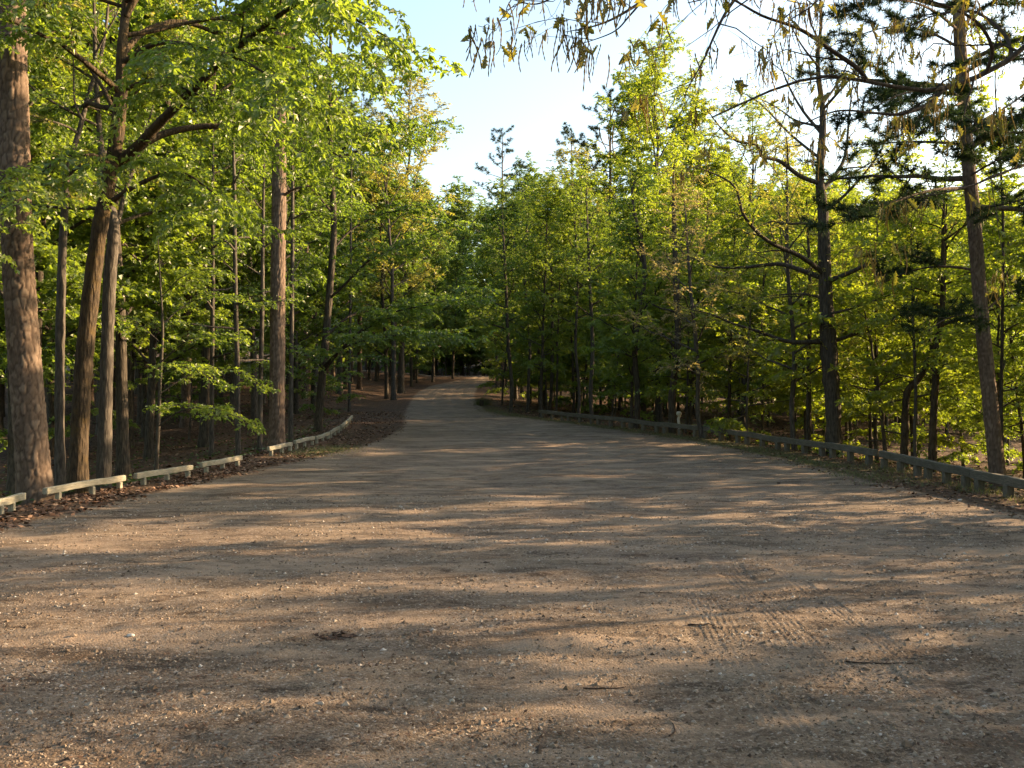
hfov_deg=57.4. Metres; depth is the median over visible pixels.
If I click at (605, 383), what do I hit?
sapling
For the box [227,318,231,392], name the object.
pine tree
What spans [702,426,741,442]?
guard rail
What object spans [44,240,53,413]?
pine tree
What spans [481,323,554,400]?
sapling
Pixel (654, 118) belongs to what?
broadleaf tree
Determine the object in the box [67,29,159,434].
broadleaf tree
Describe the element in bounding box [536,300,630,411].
sapling
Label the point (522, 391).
broadleaf tree
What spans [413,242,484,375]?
sapling
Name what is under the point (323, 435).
guard rail
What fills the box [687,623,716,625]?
stick
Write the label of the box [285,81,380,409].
broadleaf tree
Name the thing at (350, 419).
guard rail
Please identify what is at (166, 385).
broadleaf tree
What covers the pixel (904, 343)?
young tree
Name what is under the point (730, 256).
young tree
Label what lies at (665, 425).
guard rail
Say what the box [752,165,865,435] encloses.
young tree
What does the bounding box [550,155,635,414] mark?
slim tree
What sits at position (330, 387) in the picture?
sapling
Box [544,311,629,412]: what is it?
sapling
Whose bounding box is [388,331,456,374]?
sapling
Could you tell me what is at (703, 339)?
young tree
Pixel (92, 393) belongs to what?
pine tree
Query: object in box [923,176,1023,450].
young tree
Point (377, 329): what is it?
broadleaf tree
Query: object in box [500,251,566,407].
young tree
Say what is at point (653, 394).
sapling
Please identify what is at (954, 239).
young tree
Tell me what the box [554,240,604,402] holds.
young tree
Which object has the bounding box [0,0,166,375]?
broadleaf tree
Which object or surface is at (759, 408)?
young tree
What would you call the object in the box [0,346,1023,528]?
forest floor
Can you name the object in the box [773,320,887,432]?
sapling
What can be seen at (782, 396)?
young tree
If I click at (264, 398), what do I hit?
broadleaf tree
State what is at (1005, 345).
young tree
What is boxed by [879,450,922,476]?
guard rail
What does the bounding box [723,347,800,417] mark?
sapling
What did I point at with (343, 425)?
guard rail
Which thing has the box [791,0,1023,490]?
pine tree
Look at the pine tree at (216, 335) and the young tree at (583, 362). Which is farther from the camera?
the young tree at (583, 362)
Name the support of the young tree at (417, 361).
on the forest floor
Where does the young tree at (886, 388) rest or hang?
on the forest floor
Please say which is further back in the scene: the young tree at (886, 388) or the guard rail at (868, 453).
the young tree at (886, 388)
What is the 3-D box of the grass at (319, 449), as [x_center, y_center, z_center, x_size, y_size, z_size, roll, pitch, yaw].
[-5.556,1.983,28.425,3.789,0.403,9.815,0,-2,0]
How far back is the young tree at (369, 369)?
108.44 m
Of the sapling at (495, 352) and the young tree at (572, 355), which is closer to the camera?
the young tree at (572, 355)
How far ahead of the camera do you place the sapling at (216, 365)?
42.00 m
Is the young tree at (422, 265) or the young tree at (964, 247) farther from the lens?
the young tree at (422, 265)
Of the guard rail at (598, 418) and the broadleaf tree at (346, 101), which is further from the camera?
the broadleaf tree at (346, 101)
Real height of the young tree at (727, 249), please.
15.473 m
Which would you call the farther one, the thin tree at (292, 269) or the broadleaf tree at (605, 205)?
the broadleaf tree at (605, 205)
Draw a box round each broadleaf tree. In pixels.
[0,0,163,494]
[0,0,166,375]
[0,0,266,475]
[0,56,143,456]
[0,65,163,316]
[0,169,96,356]
[0,327,4,430]
[1,305,73,416]
[27,0,147,221]
[52,200,175,418]
[67,0,244,448]
[67,0,251,458]
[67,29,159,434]
[78,0,338,447]
[94,187,203,424]
[122,60,239,437]
[132,187,182,412]
[134,230,149,393]
[148,162,203,402]
[148,298,197,395]
[166,106,253,337]
[168,19,310,420]
[193,78,266,405]
[196,1,368,327]
[200,59,326,427]
[218,166,311,403]
[225,338,227,382]
[246,139,357,413]
[248,181,306,396]
[264,209,334,391]
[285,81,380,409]
[298,253,346,386]
[302,99,369,382]
[309,88,393,393]
[323,214,378,383]
[332,188,390,389]
[337,155,427,398]
[346,105,456,399]
[352,111,395,368]
[352,172,429,393]
[353,63,462,392]
[355,223,404,380]
[372,230,399,379]
[379,210,444,362]
[383,220,398,377]
[384,218,436,386]
[408,166,455,373]
[408,172,437,221]
[410,215,453,379]
[414,230,460,381]
[427,230,465,377]
[432,204,478,373]
[434,236,478,378]
[438,175,491,375]
[455,198,479,285]
[463,197,513,392]
[465,237,512,363]
[467,195,494,362]
[469,199,485,359]
[469,231,495,335]
[471,233,517,390]
[475,190,537,398]
[489,150,539,220]
[493,181,545,393]
[541,138,612,398]
[544,171,600,245]
[579,60,700,414]
[591,20,720,421]
[592,179,615,227]
[644,74,728,411]
[687,87,801,419]
[711,167,761,395]
[717,154,757,256]
[725,151,765,210]
[753,180,781,208]
[839,135,928,429]
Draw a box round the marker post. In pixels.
[676,411,680,428]
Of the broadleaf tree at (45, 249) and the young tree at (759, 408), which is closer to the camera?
the broadleaf tree at (45, 249)
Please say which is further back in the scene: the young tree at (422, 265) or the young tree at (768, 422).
the young tree at (422, 265)
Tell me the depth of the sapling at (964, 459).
31.61 m
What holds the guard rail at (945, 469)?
on the forest floor
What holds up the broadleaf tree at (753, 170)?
on the forest floor
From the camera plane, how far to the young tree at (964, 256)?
42.89 m
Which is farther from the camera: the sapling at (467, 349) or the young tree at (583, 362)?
the sapling at (467, 349)
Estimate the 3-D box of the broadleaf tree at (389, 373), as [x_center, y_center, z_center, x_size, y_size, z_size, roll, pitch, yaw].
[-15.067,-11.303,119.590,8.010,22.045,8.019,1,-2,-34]
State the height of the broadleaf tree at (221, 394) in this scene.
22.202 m
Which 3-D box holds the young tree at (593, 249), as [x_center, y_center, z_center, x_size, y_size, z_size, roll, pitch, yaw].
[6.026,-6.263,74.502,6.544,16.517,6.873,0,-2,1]
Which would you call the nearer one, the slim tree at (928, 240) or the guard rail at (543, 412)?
the slim tree at (928, 240)
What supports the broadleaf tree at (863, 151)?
on the forest floor
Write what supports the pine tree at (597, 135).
on the forest floor
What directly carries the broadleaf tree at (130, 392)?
on the forest floor
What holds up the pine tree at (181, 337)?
on the forest floor
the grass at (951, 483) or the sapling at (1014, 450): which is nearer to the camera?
the grass at (951, 483)
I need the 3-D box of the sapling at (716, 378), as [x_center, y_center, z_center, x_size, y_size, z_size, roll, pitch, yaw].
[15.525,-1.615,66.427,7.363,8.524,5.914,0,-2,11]
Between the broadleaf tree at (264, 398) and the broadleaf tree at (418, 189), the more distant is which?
the broadleaf tree at (418, 189)
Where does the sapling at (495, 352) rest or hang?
on the forest floor
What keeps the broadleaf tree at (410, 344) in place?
on the forest floor
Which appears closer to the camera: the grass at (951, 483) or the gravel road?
the grass at (951, 483)
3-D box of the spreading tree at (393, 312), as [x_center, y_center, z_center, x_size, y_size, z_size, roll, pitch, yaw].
[-5.649,-8.266,37.894,10.859,21.579,11.357,0,-2,0]
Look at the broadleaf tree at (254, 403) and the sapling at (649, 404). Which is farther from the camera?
the sapling at (649, 404)
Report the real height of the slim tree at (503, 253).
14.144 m
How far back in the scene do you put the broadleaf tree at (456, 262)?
125.93 m
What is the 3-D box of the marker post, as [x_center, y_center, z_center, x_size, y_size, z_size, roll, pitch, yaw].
[6.670,1.716,37.449,0.246,1.232,0.195,1,-2,-42]
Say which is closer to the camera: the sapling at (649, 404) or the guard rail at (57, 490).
the guard rail at (57, 490)
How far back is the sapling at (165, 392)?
52.96 m
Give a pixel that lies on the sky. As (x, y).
(537, 100)
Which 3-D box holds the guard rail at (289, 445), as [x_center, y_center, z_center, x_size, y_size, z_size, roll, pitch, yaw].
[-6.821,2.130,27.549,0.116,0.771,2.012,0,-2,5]
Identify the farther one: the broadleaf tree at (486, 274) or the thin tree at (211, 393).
the broadleaf tree at (486, 274)
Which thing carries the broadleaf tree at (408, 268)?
on the forest floor
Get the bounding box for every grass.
[267,440,388,460]
[472,406,959,486]
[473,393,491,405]
[859,462,1022,506]
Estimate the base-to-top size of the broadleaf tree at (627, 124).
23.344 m
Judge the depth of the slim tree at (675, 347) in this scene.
36.57 m
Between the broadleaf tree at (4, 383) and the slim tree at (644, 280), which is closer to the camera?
the slim tree at (644, 280)
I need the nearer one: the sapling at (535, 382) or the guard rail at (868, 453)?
the guard rail at (868, 453)
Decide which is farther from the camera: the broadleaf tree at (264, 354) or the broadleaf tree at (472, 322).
the broadleaf tree at (472, 322)
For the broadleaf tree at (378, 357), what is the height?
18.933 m
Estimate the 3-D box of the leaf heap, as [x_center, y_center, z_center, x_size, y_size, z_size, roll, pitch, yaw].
[-1.237,1.783,6.633,0.671,0.042,0.350,1,-2,-21]
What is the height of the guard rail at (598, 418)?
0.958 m
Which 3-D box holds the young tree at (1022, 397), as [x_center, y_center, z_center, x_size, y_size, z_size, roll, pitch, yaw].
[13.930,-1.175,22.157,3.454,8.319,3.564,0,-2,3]
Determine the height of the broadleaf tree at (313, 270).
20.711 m
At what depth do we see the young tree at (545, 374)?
56.14 m
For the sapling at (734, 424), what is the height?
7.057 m
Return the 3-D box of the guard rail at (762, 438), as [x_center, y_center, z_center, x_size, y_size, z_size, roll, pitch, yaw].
[8.011,2.017,29.901,0.152,0.945,2.534,0,-2,-14]
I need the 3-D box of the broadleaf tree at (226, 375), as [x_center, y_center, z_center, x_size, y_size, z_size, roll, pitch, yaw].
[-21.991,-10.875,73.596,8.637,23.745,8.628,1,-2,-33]
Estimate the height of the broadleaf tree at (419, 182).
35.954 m
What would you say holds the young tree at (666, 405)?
on the forest floor
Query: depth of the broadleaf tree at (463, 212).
157.63 m
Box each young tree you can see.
[349,172,399,379]
[353,345,374,372]
[383,188,442,378]
[384,290,430,372]
[405,262,444,382]
[476,252,532,404]
[487,174,585,408]
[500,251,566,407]
[503,171,596,416]
[510,243,581,409]
[521,219,593,416]
[533,208,602,403]
[540,190,605,412]
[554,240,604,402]
[561,203,614,398]
[565,209,620,404]
[568,168,693,423]
[584,191,653,410]
[604,203,631,400]
[604,277,654,401]
[612,189,705,421]
[622,180,722,416]
[631,132,759,429]
[654,224,707,410]
[680,213,725,409]
[688,184,786,440]
[691,182,767,414]
[704,192,764,405]
[713,215,759,410]
[716,184,804,433]
[735,217,782,426]
[738,178,855,439]
[744,185,821,430]
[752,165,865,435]
[752,214,856,417]
[766,175,873,441]
[779,175,894,414]
[780,186,890,440]
[832,217,918,448]
[837,186,874,425]
[838,188,873,430]
[848,184,931,439]
[856,181,967,466]
[857,179,956,455]
[863,208,975,427]
[866,179,951,433]
[900,184,968,434]
[918,194,991,374]
[922,192,975,430]
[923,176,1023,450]
[935,191,970,423]
[945,167,1023,443]
[952,172,1023,478]
[961,189,1023,444]
[970,191,1023,437]
[1010,337,1023,401]
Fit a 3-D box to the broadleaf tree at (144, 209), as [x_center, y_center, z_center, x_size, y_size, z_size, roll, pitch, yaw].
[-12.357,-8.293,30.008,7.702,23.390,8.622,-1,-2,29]
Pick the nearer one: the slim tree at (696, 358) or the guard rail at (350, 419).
the slim tree at (696, 358)
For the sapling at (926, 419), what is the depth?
51.28 m
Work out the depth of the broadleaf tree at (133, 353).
52.12 m
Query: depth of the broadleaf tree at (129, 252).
35.16 m
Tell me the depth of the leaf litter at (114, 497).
19.63 m
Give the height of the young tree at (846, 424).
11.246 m
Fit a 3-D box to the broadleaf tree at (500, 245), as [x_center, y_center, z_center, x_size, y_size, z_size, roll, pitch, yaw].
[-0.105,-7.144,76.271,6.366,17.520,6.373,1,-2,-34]
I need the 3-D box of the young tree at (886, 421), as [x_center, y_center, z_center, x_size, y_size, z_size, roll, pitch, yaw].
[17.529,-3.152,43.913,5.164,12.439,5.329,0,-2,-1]
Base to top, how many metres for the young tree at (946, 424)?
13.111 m
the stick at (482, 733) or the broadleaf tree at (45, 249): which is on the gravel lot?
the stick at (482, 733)
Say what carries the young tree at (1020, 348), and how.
on the forest floor
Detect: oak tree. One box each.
[0,0,467,495]
[460,0,1023,308]
[661,0,964,457]
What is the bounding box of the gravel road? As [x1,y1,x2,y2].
[365,370,513,417]
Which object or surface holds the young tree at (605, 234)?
on the forest floor
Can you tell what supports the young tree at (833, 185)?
on the forest floor
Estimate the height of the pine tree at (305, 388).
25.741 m
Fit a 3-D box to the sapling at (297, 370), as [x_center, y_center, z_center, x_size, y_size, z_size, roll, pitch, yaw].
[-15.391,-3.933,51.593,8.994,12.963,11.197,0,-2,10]
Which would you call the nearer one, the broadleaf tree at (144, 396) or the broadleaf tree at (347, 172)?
the broadleaf tree at (144, 396)
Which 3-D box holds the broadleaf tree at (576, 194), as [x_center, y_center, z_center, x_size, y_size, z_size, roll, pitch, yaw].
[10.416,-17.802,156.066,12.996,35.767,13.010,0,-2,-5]
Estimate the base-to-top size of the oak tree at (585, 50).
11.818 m
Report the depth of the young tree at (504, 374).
63.01 m
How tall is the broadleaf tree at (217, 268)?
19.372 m
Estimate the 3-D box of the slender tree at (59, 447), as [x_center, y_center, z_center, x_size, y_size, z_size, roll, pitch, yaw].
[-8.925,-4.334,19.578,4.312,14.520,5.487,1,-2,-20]
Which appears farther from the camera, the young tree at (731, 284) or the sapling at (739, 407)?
the young tree at (731, 284)
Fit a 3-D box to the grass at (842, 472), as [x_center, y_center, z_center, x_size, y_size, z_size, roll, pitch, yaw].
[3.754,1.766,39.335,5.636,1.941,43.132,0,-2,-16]
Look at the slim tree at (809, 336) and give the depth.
30.92 m
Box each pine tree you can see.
[0,0,54,505]
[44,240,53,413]
[91,365,93,404]
[166,3,207,404]
[179,0,229,427]
[180,74,227,406]
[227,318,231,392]
[267,9,363,452]
[297,48,353,398]
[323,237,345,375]
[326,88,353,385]
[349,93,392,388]
[472,125,527,386]
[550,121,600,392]
[561,84,654,412]
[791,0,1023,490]
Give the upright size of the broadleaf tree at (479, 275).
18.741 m
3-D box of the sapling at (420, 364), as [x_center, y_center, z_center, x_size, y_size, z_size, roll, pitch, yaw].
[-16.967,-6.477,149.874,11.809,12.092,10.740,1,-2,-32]
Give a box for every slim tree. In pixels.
[462,176,548,411]
[486,174,557,411]
[492,165,595,415]
[536,156,641,418]
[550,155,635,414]
[579,150,687,428]
[602,167,763,437]
[610,129,724,433]
[703,128,889,450]
[742,156,906,452]
[798,170,967,462]
[843,188,995,465]
[914,12,1023,450]
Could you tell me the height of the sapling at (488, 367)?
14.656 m
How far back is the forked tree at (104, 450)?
18.87 m
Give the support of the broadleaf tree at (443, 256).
on the forest floor
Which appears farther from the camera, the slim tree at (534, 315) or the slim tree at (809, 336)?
the slim tree at (534, 315)
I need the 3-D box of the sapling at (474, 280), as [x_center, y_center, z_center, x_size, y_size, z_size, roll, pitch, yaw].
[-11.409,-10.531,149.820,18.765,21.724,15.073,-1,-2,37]
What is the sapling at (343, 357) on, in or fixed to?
on the forest floor
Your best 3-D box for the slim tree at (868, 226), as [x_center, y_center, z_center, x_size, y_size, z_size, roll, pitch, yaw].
[11.499,-1.924,29.723,5.880,10.065,4.135,1,-2,-40]
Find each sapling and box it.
[0,162,52,273]
[0,310,54,434]
[0,339,42,452]
[4,306,158,440]
[67,349,74,383]
[96,240,280,479]
[132,319,253,439]
[133,198,313,384]
[148,300,259,419]
[155,347,218,412]
[240,320,306,405]
[257,316,323,407]
[293,341,365,414]
[302,315,353,387]
[353,355,388,369]
[382,324,438,370]
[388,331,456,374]
[406,273,481,375]
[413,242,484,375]
[425,247,483,375]
[426,255,479,374]
[430,311,461,375]
[439,325,478,375]
[440,313,493,375]
[444,322,494,375]
[457,305,494,375]
[458,303,485,375]
[467,308,520,372]
[468,348,499,371]
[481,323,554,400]
[489,299,570,402]
[497,318,581,408]
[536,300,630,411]
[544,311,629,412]
[566,310,654,416]
[566,319,668,420]
[603,358,653,406]
[609,265,763,432]
[624,332,685,411]
[652,298,740,418]
[668,271,848,444]
[672,309,724,414]
[690,334,760,412]
[700,350,778,425]
[712,340,765,407]
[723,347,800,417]
[749,281,929,450]
[751,263,978,464]
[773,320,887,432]
[872,321,1023,466]
[884,411,944,429]
[890,276,1004,426]
[952,343,1021,464]
[977,339,1023,470]
[992,147,1023,435]
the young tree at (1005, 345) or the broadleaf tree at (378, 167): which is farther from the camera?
the broadleaf tree at (378, 167)
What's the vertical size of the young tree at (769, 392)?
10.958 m
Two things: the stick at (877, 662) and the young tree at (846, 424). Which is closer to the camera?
the stick at (877, 662)
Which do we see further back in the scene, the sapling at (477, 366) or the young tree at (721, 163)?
the sapling at (477, 366)
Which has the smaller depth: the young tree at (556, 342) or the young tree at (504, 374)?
the young tree at (556, 342)
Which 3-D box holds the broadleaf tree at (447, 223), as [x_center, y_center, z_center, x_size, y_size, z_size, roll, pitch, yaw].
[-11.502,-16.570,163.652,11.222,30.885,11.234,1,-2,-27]
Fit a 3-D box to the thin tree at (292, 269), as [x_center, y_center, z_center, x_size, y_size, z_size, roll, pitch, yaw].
[-8.004,-4.519,34.057,4.074,14.400,4.352,-1,-2,40]
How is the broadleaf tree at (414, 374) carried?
on the forest floor
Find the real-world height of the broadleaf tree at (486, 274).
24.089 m
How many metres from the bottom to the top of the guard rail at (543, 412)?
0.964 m
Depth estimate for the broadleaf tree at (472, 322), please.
100.59 m
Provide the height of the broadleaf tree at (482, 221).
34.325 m
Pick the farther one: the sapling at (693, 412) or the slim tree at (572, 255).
the sapling at (693, 412)
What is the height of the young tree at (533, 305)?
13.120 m
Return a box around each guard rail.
[0,493,25,513]
[42,475,125,499]
[133,465,192,484]
[199,455,242,472]
[267,442,292,455]
[293,436,314,448]
[315,432,329,443]
[329,426,339,437]
[339,420,347,430]
[347,415,352,424]
[538,410,565,420]
[565,413,593,423]
[594,415,625,427]
[626,418,659,432]
[660,422,697,436]
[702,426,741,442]
[742,431,781,448]
[781,437,825,455]
[826,442,877,463]
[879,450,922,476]
[921,459,975,488]
[970,469,1023,497]
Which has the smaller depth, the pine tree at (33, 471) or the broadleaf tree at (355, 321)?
the pine tree at (33, 471)
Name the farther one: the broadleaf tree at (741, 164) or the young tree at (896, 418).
the broadleaf tree at (741, 164)
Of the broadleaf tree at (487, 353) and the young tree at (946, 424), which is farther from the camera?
the broadleaf tree at (487, 353)
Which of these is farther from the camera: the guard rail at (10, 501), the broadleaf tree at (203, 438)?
the broadleaf tree at (203, 438)
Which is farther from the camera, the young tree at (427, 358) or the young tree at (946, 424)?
the young tree at (427, 358)
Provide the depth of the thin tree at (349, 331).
52.07 m
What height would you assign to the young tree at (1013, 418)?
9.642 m
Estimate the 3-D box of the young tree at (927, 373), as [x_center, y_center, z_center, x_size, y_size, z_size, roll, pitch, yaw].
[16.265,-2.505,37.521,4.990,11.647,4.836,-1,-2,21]
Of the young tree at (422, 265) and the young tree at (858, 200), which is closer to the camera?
the young tree at (858, 200)
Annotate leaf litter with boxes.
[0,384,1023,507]
[0,411,409,531]
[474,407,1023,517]
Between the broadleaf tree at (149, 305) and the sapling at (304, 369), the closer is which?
the broadleaf tree at (149, 305)
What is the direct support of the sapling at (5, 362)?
on the forest floor
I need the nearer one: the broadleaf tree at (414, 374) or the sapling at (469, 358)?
the broadleaf tree at (414, 374)
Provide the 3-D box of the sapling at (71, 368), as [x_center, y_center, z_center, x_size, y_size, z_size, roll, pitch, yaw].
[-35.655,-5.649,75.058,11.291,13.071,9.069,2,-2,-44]
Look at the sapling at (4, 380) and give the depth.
31.49 m
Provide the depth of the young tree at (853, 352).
51.62 m
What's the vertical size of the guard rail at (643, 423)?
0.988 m
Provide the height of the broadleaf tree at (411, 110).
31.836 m
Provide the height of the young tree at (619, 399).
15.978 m
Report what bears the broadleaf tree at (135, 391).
on the forest floor
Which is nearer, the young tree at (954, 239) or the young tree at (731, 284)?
the young tree at (954, 239)
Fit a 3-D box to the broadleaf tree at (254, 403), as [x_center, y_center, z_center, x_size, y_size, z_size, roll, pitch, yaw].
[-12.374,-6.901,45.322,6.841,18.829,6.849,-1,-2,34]
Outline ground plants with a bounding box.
[0,404,1022,505]
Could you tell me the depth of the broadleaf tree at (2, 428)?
45.32 m
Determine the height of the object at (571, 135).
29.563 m
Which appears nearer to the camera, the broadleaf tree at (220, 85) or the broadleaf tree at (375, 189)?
the broadleaf tree at (220, 85)
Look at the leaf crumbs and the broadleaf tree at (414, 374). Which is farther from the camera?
the broadleaf tree at (414, 374)
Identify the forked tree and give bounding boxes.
[27,0,222,489]
[839,130,1023,473]
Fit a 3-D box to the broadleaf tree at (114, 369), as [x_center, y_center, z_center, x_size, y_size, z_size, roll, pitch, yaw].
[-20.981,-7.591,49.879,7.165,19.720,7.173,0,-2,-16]
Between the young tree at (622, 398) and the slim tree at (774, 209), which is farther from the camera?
the young tree at (622, 398)
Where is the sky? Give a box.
[97,0,1023,343]
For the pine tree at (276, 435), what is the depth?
28.91 m
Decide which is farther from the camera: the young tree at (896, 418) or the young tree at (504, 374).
the young tree at (504, 374)
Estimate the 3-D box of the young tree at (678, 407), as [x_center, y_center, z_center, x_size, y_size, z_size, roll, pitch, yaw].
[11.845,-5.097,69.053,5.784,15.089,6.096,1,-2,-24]
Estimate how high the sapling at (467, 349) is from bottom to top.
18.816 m
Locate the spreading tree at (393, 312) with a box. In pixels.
[220,14,505,432]
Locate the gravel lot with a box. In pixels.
[0,417,1023,767]
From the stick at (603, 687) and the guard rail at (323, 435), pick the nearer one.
the stick at (603, 687)
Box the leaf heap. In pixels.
[293,628,380,640]
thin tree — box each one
[143,84,304,455]
[146,85,288,455]
[195,117,334,451]
[220,63,351,441]
[321,125,398,411]
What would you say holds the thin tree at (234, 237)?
on the forest floor
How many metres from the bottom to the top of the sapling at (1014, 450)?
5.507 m
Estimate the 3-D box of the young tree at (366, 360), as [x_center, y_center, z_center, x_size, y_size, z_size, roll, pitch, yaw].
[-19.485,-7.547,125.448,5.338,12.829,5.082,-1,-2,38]
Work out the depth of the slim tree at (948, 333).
22.65 m
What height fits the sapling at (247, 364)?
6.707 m
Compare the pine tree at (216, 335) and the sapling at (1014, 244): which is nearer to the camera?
the sapling at (1014, 244)
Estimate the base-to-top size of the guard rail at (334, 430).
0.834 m
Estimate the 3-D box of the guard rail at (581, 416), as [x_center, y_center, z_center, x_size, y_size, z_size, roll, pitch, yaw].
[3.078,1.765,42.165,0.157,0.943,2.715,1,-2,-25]
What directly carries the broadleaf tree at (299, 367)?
on the forest floor
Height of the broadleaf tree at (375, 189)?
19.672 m
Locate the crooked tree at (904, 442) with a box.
[848,149,1023,469]
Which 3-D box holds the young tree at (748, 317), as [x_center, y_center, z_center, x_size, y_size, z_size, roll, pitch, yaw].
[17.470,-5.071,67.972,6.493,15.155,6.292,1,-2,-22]
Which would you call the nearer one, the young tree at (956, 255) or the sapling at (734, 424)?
the sapling at (734, 424)
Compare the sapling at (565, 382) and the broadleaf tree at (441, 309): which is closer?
the sapling at (565, 382)
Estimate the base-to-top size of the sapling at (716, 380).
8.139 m
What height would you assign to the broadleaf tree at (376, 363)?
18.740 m
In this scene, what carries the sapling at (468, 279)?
on the forest floor
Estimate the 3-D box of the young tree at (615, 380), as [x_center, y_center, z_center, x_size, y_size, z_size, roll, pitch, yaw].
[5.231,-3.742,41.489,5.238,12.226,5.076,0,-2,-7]
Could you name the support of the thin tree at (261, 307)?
on the forest floor
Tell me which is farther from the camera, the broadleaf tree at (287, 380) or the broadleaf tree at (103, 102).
the broadleaf tree at (287, 380)
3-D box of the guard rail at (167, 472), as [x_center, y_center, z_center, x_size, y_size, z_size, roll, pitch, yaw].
[-7.306,2.135,19.697,0.101,0.732,2.325,0,-2,8]
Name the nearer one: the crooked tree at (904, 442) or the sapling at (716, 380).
the crooked tree at (904, 442)
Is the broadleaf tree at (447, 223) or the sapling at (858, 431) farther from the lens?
the broadleaf tree at (447, 223)
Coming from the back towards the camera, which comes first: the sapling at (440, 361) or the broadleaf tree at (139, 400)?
the sapling at (440, 361)
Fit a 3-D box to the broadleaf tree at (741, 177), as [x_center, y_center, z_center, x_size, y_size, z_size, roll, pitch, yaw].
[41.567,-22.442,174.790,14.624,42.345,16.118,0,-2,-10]
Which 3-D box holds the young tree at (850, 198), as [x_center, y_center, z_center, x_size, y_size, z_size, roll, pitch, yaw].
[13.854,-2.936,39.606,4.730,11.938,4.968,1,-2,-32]
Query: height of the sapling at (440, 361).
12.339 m
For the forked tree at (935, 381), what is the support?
on the forest floor
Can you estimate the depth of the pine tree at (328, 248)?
85.60 m
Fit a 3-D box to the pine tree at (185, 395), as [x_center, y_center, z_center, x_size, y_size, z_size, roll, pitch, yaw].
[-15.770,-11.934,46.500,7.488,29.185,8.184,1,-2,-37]
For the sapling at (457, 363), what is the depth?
157.05 m
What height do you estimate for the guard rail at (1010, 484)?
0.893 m
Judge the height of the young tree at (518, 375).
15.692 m
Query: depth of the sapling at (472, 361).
146.66 m
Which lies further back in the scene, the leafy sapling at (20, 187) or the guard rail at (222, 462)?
the guard rail at (222, 462)
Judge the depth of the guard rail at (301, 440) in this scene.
29.86 m
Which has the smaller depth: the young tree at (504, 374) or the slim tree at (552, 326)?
the slim tree at (552, 326)
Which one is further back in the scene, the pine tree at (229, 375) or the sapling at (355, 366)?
the sapling at (355, 366)
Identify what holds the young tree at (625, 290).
on the forest floor
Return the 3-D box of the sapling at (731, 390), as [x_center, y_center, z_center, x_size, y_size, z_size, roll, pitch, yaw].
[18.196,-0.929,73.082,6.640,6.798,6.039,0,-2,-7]
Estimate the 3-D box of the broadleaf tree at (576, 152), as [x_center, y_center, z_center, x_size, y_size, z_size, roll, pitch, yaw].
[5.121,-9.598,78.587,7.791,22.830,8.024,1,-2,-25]
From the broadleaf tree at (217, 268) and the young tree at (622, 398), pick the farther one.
the young tree at (622, 398)
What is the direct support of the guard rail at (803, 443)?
on the forest floor
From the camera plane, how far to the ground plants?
33.56 m
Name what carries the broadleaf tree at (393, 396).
on the forest floor
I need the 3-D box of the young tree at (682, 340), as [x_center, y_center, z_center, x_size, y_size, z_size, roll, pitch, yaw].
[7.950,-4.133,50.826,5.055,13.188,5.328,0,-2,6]
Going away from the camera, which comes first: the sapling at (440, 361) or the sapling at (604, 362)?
the sapling at (604, 362)
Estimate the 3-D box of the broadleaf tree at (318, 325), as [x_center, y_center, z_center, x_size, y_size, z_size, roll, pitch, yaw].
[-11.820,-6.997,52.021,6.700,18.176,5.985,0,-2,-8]
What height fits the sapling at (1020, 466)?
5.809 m
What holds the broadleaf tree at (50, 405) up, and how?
on the forest floor
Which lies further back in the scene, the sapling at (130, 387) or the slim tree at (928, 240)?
the sapling at (130, 387)
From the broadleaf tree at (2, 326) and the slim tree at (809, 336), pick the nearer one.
the slim tree at (809, 336)
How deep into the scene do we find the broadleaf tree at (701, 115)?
66.15 m
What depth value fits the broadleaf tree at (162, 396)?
54.62 m
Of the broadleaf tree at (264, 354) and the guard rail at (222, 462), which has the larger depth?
the broadleaf tree at (264, 354)
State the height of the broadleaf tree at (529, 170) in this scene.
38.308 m
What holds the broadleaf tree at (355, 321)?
on the forest floor
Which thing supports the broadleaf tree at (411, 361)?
on the forest floor
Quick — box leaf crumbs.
[0,457,1023,767]
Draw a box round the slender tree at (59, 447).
[29,0,196,495]
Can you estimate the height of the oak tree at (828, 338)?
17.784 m
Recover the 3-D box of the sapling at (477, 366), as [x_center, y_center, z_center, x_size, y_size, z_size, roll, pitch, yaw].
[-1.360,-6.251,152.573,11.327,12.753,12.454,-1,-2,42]
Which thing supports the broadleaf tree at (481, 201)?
on the forest floor
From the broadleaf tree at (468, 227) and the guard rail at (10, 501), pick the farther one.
the broadleaf tree at (468, 227)
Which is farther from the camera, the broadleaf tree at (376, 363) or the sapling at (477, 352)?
the sapling at (477, 352)
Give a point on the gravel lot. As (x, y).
(504, 457)
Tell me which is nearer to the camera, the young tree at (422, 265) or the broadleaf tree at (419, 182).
the young tree at (422, 265)
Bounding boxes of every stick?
[471,728,492,737]
[583,682,625,688]
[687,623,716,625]
[846,655,912,663]
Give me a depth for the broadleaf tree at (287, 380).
71.35 m
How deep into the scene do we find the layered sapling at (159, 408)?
22.19 m
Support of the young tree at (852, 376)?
on the forest floor
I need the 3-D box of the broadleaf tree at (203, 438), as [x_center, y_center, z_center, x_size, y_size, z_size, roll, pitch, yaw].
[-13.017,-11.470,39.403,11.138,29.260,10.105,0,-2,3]

